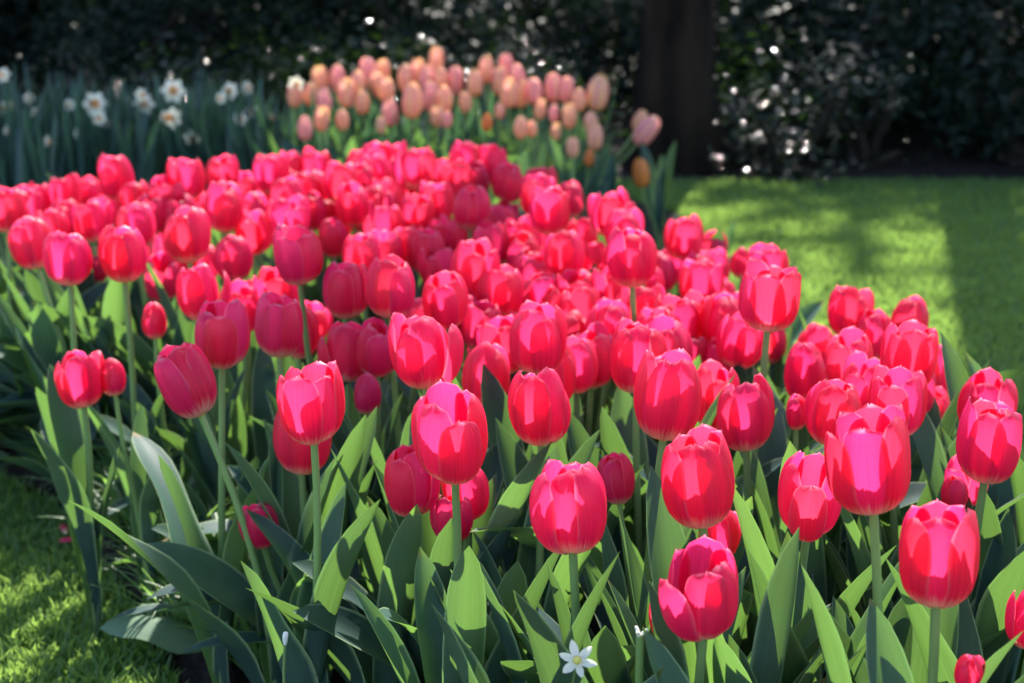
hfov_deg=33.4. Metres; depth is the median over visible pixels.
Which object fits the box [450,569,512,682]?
tulip foliage
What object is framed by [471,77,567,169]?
peach tulip
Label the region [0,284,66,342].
tulip foliage
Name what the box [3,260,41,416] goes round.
tulip foliage
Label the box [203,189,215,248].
red tulip
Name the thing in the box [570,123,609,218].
peach tulip
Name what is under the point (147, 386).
tulip foliage
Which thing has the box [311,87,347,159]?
peach tulip
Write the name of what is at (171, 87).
daffodil
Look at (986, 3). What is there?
evergreen shrub
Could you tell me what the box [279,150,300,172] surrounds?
red tulip
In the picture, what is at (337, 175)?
red tulip
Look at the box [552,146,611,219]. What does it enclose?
peach tulip
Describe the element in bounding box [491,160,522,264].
red tulip
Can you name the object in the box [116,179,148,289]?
red tulip
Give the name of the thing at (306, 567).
tulip foliage
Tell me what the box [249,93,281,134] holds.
daffodil
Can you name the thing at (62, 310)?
tulip foliage
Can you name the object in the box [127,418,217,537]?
tulip foliage
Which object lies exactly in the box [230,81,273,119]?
daffodil
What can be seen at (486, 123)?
peach tulip
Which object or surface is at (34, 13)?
evergreen shrub
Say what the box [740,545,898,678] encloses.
tulip foliage
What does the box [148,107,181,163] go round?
daffodil
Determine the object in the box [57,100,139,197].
daffodil clump
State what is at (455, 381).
tulip foliage
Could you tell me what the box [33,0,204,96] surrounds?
evergreen shrub
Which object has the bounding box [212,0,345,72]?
evergreen shrub
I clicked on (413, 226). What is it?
red tulip
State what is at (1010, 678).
tulip foliage
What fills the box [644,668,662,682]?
tulip foliage
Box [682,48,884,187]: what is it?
evergreen shrub
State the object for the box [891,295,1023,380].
red tulip
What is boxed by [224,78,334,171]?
daffodil clump
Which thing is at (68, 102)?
daffodil
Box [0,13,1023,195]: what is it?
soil
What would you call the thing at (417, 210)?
red tulip
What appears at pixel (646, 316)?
red tulip
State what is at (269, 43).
evergreen shrub
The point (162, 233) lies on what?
red tulip
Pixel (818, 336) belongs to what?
red tulip
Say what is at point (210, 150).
daffodil clump
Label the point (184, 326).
red tulip
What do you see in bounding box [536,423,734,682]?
red tulip
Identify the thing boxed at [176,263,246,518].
red tulip
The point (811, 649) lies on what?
tulip foliage
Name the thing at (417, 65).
peach tulip
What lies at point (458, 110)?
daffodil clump
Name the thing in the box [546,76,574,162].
peach tulip
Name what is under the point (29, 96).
daffodil
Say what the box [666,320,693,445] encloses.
red tulip
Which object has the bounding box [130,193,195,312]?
red tulip
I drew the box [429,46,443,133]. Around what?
peach tulip
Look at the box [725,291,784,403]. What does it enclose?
red tulip
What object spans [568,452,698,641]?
red tulip
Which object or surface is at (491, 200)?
red tulip
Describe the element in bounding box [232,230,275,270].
red tulip
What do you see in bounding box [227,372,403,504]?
red tulip
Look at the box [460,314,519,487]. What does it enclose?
red tulip
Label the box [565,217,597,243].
red tulip
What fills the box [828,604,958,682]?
tulip foliage
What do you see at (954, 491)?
red tulip
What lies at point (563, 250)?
red tulip
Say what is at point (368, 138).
daffodil clump
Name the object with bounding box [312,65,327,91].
peach tulip
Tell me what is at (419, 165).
red tulip
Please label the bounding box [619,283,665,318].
red tulip
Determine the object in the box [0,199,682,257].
soil border
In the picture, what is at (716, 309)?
red tulip
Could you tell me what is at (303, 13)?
evergreen shrub
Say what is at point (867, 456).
red tulip
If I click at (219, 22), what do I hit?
evergreen shrub
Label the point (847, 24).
evergreen shrub
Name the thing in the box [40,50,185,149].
evergreen shrub
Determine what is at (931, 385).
red tulip
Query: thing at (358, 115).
daffodil clump
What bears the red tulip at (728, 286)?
on the soil bed
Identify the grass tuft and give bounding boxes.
[0,382,105,435]
[0,392,26,430]
[3,402,177,496]
[6,409,110,484]
[10,408,179,498]
[18,401,180,522]
[23,416,112,460]
[42,468,237,564]
[78,556,187,623]
[92,416,183,474]
[92,435,192,511]
[92,452,181,532]
[94,483,237,533]
[95,471,231,540]
[101,504,232,558]
[101,506,209,596]
[115,533,283,593]
[121,472,231,523]
[131,459,260,573]
[133,564,251,630]
[156,557,259,660]
[170,556,354,668]
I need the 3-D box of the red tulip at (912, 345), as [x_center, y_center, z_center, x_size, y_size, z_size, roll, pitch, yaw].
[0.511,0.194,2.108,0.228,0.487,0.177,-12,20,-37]
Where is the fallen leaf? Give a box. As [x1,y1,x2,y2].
[100,615,201,653]
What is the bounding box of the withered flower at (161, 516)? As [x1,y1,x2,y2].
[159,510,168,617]
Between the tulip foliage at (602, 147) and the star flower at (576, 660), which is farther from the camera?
the tulip foliage at (602, 147)
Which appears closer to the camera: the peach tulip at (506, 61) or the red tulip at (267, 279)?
the red tulip at (267, 279)
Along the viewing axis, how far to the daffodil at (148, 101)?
4.91 m
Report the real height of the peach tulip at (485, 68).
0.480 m
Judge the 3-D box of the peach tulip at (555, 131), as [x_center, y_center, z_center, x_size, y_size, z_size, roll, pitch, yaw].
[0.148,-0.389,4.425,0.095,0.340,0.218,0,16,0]
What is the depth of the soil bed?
2.42 m
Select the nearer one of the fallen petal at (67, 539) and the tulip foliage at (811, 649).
the tulip foliage at (811, 649)
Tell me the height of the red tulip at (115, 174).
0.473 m
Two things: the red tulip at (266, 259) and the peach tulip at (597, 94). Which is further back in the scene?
the peach tulip at (597, 94)
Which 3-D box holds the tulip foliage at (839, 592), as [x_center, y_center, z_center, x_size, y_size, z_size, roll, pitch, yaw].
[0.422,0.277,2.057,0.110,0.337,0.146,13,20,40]
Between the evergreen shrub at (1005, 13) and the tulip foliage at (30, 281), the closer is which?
the tulip foliage at (30, 281)
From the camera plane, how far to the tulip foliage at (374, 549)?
1.96 m
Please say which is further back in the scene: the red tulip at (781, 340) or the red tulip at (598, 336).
the red tulip at (781, 340)
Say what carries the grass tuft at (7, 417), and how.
on the soil bed
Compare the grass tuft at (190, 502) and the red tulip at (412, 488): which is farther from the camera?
the grass tuft at (190, 502)
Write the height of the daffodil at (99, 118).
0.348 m
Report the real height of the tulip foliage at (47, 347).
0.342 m
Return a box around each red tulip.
[0,181,51,261]
[0,184,42,304]
[0,186,109,428]
[8,215,111,464]
[12,208,69,331]
[30,349,119,634]
[36,230,92,553]
[47,172,103,205]
[49,173,82,204]
[49,199,109,316]
[68,342,340,682]
[70,198,132,313]
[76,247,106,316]
[85,251,193,426]
[87,224,163,525]
[87,230,164,320]
[97,153,137,333]
[98,195,117,228]
[99,357,160,614]
[115,202,175,381]
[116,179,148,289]
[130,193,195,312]
[130,233,163,337]
[132,298,269,682]
[136,193,174,318]
[136,301,217,484]
[144,235,196,352]
[146,431,376,681]
[148,173,185,202]
[164,205,210,418]
[166,157,204,198]
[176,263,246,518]
[194,192,274,266]
[197,245,222,286]
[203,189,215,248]
[204,180,243,285]
[206,154,238,239]
[212,171,257,280]
[212,279,255,465]
[214,234,256,375]
[225,407,376,682]
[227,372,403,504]
[230,278,276,462]
[231,187,272,278]
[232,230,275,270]
[235,209,275,361]
[240,360,379,682]
[243,191,335,319]
[246,443,503,682]
[252,305,319,567]
[253,150,289,193]
[253,266,328,378]
[255,290,389,455]
[257,193,309,349]
[264,174,305,365]
[271,145,329,260]
[272,169,296,258]
[272,223,355,491]
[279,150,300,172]
[290,300,332,368]
[293,402,551,667]
[295,169,324,303]
[302,190,327,365]
[314,162,375,266]
[315,217,368,323]
[317,320,363,452]
[318,171,329,268]
[322,199,338,345]
[323,160,357,265]
[323,261,388,461]
[336,180,382,319]
[342,232,389,393]
[345,225,352,234]
[346,148,373,164]
[350,379,558,682]
[351,194,380,233]
[354,205,403,326]
[356,220,509,319]
[356,317,405,449]
[360,297,423,431]
[361,141,402,162]
[361,153,391,180]
[361,229,418,325]
[363,185,395,207]
[365,254,414,454]
[367,474,522,682]
[371,178,403,208]
[377,140,407,170]
[380,248,452,379]
[382,193,434,320]
[383,227,445,319]
[387,312,518,571]
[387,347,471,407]
[388,157,405,189]
[389,270,468,426]
[392,227,418,266]
[393,145,435,285]
[403,186,411,195]
[406,220,416,230]
[410,267,418,287]
[412,177,436,193]
[419,180,454,220]
[419,214,453,252]
[435,158,525,215]
[443,158,478,197]
[447,219,474,251]
[449,140,480,218]
[449,185,493,220]
[450,237,499,390]
[453,184,489,240]
[456,288,583,407]
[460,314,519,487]
[461,295,501,349]
[462,161,489,192]
[462,341,582,509]
[470,317,734,610]
[471,367,590,660]
[475,264,524,447]
[479,143,506,197]
[481,300,647,587]
[486,321,612,592]
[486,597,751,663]
[488,204,516,264]
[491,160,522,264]
[492,200,518,262]
[504,214,546,248]
[505,230,540,266]
[507,311,527,379]
[508,309,585,453]
[508,344,576,566]
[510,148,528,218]
[512,247,540,270]
[513,459,606,682]
[518,285,572,374]
[519,254,548,281]
[520,173,557,214]
[523,271,556,303]
[524,165,557,184]
[529,185,569,234]
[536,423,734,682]
[540,245,542,261]
[543,230,584,276]
[556,269,601,434]
[558,286,600,435]
[560,180,606,245]
[562,335,601,461]
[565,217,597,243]
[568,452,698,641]
[579,510,883,631]
[582,240,606,273]
[585,297,629,442]
[587,186,643,390]
[592,266,620,413]
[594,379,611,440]
[595,359,823,481]
[601,348,749,635]
[604,207,643,243]
[606,227,656,443]
[607,267,664,404]
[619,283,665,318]
[635,306,700,445]
[642,535,826,682]
[644,251,681,298]
[646,313,699,428]
[652,294,699,337]
[662,249,731,292]
[664,213,703,259]
[666,241,705,295]
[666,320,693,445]
[679,258,786,398]
[681,248,714,263]
[681,289,770,381]
[690,335,709,363]
[699,291,809,434]
[703,215,737,253]
[706,247,794,278]
[706,337,769,461]
[716,311,819,450]
[716,373,786,657]
[722,277,735,294]
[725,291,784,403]
[730,247,824,345]
[733,257,926,647]
[733,450,895,675]
[739,393,882,596]
[745,322,832,399]
[746,242,788,399]
[752,350,879,454]
[760,325,791,408]
[768,379,1023,676]
[784,341,826,456]
[799,311,828,329]
[801,403,912,682]
[808,308,891,451]
[825,326,872,379]
[827,286,874,379]
[840,363,956,570]
[858,474,997,603]
[865,598,985,682]
[878,367,1018,547]
[880,319,940,555]
[885,557,1023,682]
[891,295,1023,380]
[899,499,1023,682]
[911,372,935,465]
[935,344,990,441]
[935,386,949,418]
[944,455,1018,682]
[956,396,1022,603]
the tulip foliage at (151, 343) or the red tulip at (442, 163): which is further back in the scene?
the red tulip at (442, 163)
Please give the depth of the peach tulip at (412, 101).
4.52 m
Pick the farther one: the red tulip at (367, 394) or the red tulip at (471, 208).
the red tulip at (471, 208)
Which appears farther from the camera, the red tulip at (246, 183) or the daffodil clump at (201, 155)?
the daffodil clump at (201, 155)
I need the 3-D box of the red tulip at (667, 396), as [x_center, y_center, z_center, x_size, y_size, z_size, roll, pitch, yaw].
[0.148,0.260,1.771,0.150,0.535,0.323,6,17,20]
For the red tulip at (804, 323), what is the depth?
2.64 m
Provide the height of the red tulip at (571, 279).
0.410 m
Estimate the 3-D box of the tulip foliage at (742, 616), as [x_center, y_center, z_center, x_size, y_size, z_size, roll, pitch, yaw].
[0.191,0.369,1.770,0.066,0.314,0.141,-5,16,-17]
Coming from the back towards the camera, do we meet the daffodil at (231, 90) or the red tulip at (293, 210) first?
the daffodil at (231, 90)
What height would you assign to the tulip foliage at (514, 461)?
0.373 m
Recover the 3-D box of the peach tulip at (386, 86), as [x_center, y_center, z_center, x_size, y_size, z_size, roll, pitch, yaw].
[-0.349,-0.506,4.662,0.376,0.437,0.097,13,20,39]
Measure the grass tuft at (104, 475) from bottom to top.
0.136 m
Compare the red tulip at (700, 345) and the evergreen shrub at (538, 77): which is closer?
the red tulip at (700, 345)
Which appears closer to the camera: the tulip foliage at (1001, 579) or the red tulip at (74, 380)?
the tulip foliage at (1001, 579)
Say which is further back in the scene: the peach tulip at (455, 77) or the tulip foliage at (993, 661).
the peach tulip at (455, 77)
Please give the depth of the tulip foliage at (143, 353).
2.73 m
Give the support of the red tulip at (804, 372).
on the soil bed
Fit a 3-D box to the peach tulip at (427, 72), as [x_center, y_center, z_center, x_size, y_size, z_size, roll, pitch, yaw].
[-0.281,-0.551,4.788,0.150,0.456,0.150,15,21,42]
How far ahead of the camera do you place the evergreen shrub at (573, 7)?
6.63 m
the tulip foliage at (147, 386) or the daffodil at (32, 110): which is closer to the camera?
the tulip foliage at (147, 386)
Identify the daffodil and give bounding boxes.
[0,68,31,153]
[0,99,4,160]
[3,82,27,187]
[10,95,37,133]
[21,106,55,186]
[24,75,57,174]
[30,97,63,167]
[58,99,77,145]
[72,110,107,180]
[74,84,93,178]
[83,80,107,115]
[83,89,111,155]
[133,95,170,174]
[134,88,159,185]
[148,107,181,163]
[153,70,185,165]
[160,102,208,159]
[169,82,199,160]
[184,92,226,169]
[206,82,236,142]
[223,82,256,173]
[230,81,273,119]
[246,105,279,149]
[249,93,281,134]
[288,76,306,150]
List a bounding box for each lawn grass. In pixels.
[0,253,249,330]
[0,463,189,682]
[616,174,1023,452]
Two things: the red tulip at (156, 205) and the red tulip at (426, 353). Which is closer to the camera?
the red tulip at (426, 353)
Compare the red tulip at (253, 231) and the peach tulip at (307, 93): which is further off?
the peach tulip at (307, 93)
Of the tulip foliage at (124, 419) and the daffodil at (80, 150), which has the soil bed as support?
the tulip foliage at (124, 419)
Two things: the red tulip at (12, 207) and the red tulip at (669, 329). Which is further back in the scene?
the red tulip at (12, 207)
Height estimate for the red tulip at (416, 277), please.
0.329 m
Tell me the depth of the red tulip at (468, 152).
3.45 m
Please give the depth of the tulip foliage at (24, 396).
2.81 m
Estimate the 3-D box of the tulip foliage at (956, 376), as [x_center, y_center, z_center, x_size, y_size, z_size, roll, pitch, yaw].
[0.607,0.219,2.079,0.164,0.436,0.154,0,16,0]
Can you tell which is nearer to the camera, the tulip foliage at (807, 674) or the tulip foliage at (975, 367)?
the tulip foliage at (807, 674)
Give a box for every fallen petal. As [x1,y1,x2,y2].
[59,537,71,541]
[60,524,67,533]
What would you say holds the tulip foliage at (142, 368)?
on the soil bed
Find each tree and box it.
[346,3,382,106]
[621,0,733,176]
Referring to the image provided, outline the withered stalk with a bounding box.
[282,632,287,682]
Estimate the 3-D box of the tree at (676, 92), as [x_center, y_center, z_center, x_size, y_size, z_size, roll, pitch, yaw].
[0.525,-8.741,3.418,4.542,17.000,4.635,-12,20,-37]
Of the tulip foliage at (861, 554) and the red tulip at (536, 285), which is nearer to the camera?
the tulip foliage at (861, 554)
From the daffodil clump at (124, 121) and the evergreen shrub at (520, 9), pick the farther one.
the evergreen shrub at (520, 9)
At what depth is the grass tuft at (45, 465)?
2.72 m
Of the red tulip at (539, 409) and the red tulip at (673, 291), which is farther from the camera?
the red tulip at (673, 291)
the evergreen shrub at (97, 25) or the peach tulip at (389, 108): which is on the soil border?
the peach tulip at (389, 108)
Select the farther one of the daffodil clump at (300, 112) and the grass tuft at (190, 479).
the daffodil clump at (300, 112)
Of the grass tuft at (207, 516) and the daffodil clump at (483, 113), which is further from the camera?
the daffodil clump at (483, 113)
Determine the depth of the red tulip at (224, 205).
2.79 m
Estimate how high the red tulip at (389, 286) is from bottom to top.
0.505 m
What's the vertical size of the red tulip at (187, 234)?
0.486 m
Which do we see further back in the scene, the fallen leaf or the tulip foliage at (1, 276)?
the tulip foliage at (1, 276)
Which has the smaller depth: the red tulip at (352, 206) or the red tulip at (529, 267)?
the red tulip at (529, 267)
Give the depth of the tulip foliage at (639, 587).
1.73 m
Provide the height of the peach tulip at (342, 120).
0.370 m
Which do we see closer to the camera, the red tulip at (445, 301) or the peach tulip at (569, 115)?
the red tulip at (445, 301)
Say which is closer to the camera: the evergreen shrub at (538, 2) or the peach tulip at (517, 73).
the peach tulip at (517, 73)
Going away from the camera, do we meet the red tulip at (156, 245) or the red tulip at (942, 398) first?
the red tulip at (942, 398)
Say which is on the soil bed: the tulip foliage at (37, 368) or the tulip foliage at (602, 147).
the tulip foliage at (37, 368)
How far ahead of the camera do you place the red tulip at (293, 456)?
1.94 m
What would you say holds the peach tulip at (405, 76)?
on the soil border
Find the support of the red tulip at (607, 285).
on the soil bed
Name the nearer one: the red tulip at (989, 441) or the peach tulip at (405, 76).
the red tulip at (989, 441)
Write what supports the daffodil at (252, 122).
on the soil border
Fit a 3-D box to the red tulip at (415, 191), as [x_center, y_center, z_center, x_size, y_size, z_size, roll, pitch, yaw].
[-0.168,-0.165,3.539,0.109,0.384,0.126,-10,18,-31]
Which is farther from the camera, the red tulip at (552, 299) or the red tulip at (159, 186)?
the red tulip at (159, 186)
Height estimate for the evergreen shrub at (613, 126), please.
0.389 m
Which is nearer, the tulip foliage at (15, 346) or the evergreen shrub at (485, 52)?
the tulip foliage at (15, 346)
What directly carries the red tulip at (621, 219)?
on the soil bed
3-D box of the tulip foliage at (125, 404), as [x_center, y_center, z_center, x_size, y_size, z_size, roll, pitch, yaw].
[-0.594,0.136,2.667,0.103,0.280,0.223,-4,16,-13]
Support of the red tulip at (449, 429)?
on the soil bed
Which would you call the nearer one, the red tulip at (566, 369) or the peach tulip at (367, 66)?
the red tulip at (566, 369)
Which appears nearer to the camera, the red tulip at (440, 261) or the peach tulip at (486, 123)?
the red tulip at (440, 261)
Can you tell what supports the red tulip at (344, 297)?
on the soil bed
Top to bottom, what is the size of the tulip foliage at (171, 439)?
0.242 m
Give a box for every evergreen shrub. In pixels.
[0,0,65,107]
[0,0,67,43]
[0,0,124,91]
[0,0,246,57]
[0,40,110,129]
[2,0,134,53]
[25,0,230,124]
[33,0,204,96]
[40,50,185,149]
[106,29,281,149]
[116,0,282,90]
[118,0,257,50]
[186,0,352,114]
[202,7,333,123]
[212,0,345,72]
[217,49,336,128]
[219,36,402,140]
[227,0,394,127]
[267,25,428,133]
[297,22,410,125]
[305,0,502,112]
[306,43,444,130]
[317,17,455,139]
[341,0,519,71]
[349,34,483,125]
[380,68,497,133]
[382,0,632,59]
[387,36,547,135]
[403,19,566,118]
[428,0,623,116]
[464,45,584,122]
[481,50,633,147]
[513,0,642,58]
[514,0,620,40]
[519,0,643,115]
[596,0,843,66]
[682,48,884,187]
[711,26,862,166]
[714,0,862,133]
[715,0,801,91]
[715,0,996,143]
[727,24,876,159]
[771,1,1020,60]
[780,39,948,167]
[794,0,967,104]
[799,0,1022,129]
[837,2,1019,47]
[883,0,1023,167]
[922,0,994,124]
[974,0,1023,142]
[995,2,1023,96]
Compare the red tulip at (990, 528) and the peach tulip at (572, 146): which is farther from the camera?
the peach tulip at (572, 146)
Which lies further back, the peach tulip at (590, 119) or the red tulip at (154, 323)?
the peach tulip at (590, 119)
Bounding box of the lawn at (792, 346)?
[0,196,1023,682]
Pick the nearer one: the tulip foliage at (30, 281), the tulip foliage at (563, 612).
the tulip foliage at (563, 612)
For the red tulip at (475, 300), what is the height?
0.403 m
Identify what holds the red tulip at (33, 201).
on the soil bed
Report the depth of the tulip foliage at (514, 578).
1.69 m
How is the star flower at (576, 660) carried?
on the soil bed
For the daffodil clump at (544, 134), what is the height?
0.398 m
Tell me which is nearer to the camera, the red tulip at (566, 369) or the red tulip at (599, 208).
the red tulip at (566, 369)
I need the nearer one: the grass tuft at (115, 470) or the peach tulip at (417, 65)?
the grass tuft at (115, 470)
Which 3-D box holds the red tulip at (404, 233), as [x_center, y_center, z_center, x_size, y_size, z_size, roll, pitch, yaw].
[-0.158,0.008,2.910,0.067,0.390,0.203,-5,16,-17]
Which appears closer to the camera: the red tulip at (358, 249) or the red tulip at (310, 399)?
the red tulip at (310, 399)
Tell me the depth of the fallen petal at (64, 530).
2.57 m
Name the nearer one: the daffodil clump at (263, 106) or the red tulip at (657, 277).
the red tulip at (657, 277)
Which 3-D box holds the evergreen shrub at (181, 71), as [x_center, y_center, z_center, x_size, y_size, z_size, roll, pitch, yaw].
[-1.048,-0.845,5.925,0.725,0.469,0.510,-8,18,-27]
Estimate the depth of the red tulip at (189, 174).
3.09 m
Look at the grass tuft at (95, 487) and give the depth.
2.64 m
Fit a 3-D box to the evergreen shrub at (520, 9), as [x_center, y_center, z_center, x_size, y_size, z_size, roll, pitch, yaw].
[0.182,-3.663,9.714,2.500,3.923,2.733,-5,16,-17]
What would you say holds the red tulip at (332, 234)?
on the soil bed
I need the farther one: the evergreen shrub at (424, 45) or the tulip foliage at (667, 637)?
the evergreen shrub at (424, 45)
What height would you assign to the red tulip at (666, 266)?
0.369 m
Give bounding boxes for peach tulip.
[254,106,335,156]
[268,83,307,155]
[281,115,334,160]
[293,82,333,149]
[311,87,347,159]
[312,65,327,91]
[329,64,345,138]
[330,77,354,162]
[330,108,356,164]
[350,70,364,134]
[354,89,393,141]
[356,70,382,148]
[359,57,387,133]
[376,59,438,130]
[376,116,414,172]
[378,76,421,147]
[379,82,422,145]
[382,100,421,149]
[397,63,421,147]
[402,81,437,151]
[404,65,434,142]
[410,58,438,137]
[417,110,451,159]
[419,66,463,140]
[421,85,452,161]
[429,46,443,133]
[430,105,452,154]
[433,67,446,139]
[459,91,476,143]
[467,69,484,146]
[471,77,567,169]
[477,55,512,145]
[482,114,494,144]
[484,102,511,160]
[489,65,507,144]
[490,79,528,162]
[491,53,523,150]
[492,116,547,204]
[500,77,530,153]
[500,99,545,155]
[507,103,587,185]
[510,63,584,145]
[513,119,546,168]
[516,116,659,167]
[544,73,569,157]
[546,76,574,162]
[548,104,569,160]
[549,135,594,220]
[551,123,586,177]
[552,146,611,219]
[561,87,614,158]
[562,109,646,158]
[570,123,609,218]
[582,73,608,151]
[584,110,616,197]
[632,141,675,248]
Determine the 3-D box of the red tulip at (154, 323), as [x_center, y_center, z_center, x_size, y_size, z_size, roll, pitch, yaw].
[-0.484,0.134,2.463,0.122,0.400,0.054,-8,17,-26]
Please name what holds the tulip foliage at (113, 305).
on the soil bed
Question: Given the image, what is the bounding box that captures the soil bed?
[0,413,826,682]
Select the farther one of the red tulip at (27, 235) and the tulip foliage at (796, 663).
the red tulip at (27, 235)
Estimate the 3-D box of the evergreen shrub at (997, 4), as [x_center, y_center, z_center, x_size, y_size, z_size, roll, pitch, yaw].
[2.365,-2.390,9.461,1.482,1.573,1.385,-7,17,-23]
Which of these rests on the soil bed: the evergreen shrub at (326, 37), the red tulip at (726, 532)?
the red tulip at (726, 532)
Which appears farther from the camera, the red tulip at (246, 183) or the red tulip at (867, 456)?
the red tulip at (246, 183)
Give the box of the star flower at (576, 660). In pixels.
[559,640,596,682]
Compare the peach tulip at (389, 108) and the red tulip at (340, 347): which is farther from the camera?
the peach tulip at (389, 108)
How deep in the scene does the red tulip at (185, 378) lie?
1.94 m
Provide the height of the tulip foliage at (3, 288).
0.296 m
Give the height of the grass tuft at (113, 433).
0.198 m
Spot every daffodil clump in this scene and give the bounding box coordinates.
[0,57,81,178]
[0,67,47,188]
[0,104,74,187]
[2,86,77,184]
[34,81,110,196]
[46,67,127,147]
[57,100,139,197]
[62,73,159,159]
[88,109,163,196]
[107,78,189,177]
[134,75,226,175]
[139,85,233,173]
[150,83,251,189]
[160,62,250,124]
[163,82,288,192]
[200,74,302,146]
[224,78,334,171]
[271,88,336,144]
[288,83,395,151]
[315,79,423,153]
[328,87,375,149]
[332,76,402,139]
[368,96,462,143]
[396,112,433,142]
[398,80,478,152]
[420,95,480,134]
[427,106,516,161]
[451,90,545,151]
[460,97,519,144]
[481,82,561,141]
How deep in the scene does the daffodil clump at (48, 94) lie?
5.06 m
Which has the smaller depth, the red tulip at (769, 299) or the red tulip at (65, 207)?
the red tulip at (769, 299)
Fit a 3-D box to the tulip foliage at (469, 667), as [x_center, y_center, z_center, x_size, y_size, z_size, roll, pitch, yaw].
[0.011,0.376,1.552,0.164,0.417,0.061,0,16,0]
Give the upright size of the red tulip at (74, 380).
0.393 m
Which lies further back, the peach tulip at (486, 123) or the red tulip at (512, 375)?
the peach tulip at (486, 123)
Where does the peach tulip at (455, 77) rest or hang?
on the soil border
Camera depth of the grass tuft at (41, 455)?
2.79 m
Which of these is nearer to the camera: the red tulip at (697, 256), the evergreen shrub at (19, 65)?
the red tulip at (697, 256)
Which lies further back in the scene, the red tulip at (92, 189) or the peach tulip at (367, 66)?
the peach tulip at (367, 66)
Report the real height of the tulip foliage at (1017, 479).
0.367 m
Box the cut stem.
[635,626,648,682]
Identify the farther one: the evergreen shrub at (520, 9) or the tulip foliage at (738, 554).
the evergreen shrub at (520, 9)
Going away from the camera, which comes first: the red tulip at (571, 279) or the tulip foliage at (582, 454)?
the tulip foliage at (582, 454)
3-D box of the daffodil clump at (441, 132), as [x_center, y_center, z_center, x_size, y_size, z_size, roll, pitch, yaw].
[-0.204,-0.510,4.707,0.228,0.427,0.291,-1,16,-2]
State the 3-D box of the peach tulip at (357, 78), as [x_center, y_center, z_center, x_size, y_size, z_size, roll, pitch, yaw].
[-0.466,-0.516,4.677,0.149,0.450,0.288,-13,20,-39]
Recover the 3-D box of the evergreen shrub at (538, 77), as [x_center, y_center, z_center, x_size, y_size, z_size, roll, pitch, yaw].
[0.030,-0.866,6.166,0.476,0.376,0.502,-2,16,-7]
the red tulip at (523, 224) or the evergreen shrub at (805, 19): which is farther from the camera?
the evergreen shrub at (805, 19)
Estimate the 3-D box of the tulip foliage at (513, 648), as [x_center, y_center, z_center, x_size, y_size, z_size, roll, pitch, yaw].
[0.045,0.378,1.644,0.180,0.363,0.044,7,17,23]
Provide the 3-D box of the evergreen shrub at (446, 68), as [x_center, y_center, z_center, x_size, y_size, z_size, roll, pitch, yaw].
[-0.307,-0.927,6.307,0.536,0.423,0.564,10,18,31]
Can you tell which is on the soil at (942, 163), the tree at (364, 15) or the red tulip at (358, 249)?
the tree at (364, 15)
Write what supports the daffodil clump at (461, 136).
on the soil border
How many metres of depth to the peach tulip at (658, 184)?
4.53 m
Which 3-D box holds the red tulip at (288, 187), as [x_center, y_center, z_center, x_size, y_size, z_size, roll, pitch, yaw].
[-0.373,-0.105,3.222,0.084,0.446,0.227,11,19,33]
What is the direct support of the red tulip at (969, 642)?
on the soil bed
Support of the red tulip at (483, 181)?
on the soil bed
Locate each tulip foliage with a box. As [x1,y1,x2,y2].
[0,259,66,286]
[0,266,20,300]
[0,267,46,416]
[0,267,105,460]
[0,270,13,309]
[0,273,32,415]
[0,279,127,439]
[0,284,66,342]
[0,285,75,463]
[0,299,63,464]
[0,303,99,440]
[0,312,150,415]
[0,320,97,334]
[0,322,52,480]
[0,331,93,410]
[0,346,49,444]
[0,392,36,412]
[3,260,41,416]
[3,343,21,350]
[13,269,36,317]
[75,285,95,353]
[76,304,131,446]
[86,261,176,376]
[87,338,158,384]
[89,414,227,516]
[91,373,200,498]
[92,335,131,425]
[107,456,258,616]
[108,525,258,649]
[116,339,184,456]
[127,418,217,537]
[147,443,369,616]
[148,419,237,523]
[161,413,385,541]
[177,449,383,654]
[210,416,389,546]
[266,390,310,500]
[292,463,424,681]
[348,497,495,601]
[350,491,381,579]
[370,413,411,521]
[418,377,461,396]
[428,561,527,668]
[432,552,619,682]
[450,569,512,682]
[478,560,634,682]
[486,526,691,643]
[495,417,644,609]
[500,430,599,573]
[501,603,634,682]
[582,556,651,612]
[585,625,629,682]
[585,668,588,681]
[591,510,648,645]
[600,75,619,155]
[600,387,782,545]
[607,579,647,679]
[629,566,745,682]
[632,483,742,570]
[642,627,689,682]
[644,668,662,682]
[646,465,813,642]
[646,496,752,567]
[687,532,751,646]
[712,636,865,682]
[728,562,898,682]
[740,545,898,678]
[748,531,821,682]
[750,528,798,682]
[793,650,822,682]
[804,638,819,661]
[823,532,863,628]
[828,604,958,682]
[835,545,846,599]
[840,506,893,618]
[843,543,1023,626]
[847,512,1004,649]
[878,376,970,560]
[913,412,946,501]
[940,426,1021,682]
[941,332,968,431]
[963,349,981,374]
[973,507,1023,682]
[980,631,1022,682]
[1010,447,1023,682]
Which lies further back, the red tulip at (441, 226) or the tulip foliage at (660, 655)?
the red tulip at (441, 226)
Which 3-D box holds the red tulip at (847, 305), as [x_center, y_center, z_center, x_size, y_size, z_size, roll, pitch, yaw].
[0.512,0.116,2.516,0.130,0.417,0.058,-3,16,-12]
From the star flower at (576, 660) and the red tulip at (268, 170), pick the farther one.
the red tulip at (268, 170)
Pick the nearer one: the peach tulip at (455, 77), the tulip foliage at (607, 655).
the tulip foliage at (607, 655)
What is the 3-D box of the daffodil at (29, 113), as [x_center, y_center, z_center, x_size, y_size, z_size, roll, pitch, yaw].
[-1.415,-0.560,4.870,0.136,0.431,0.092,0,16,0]

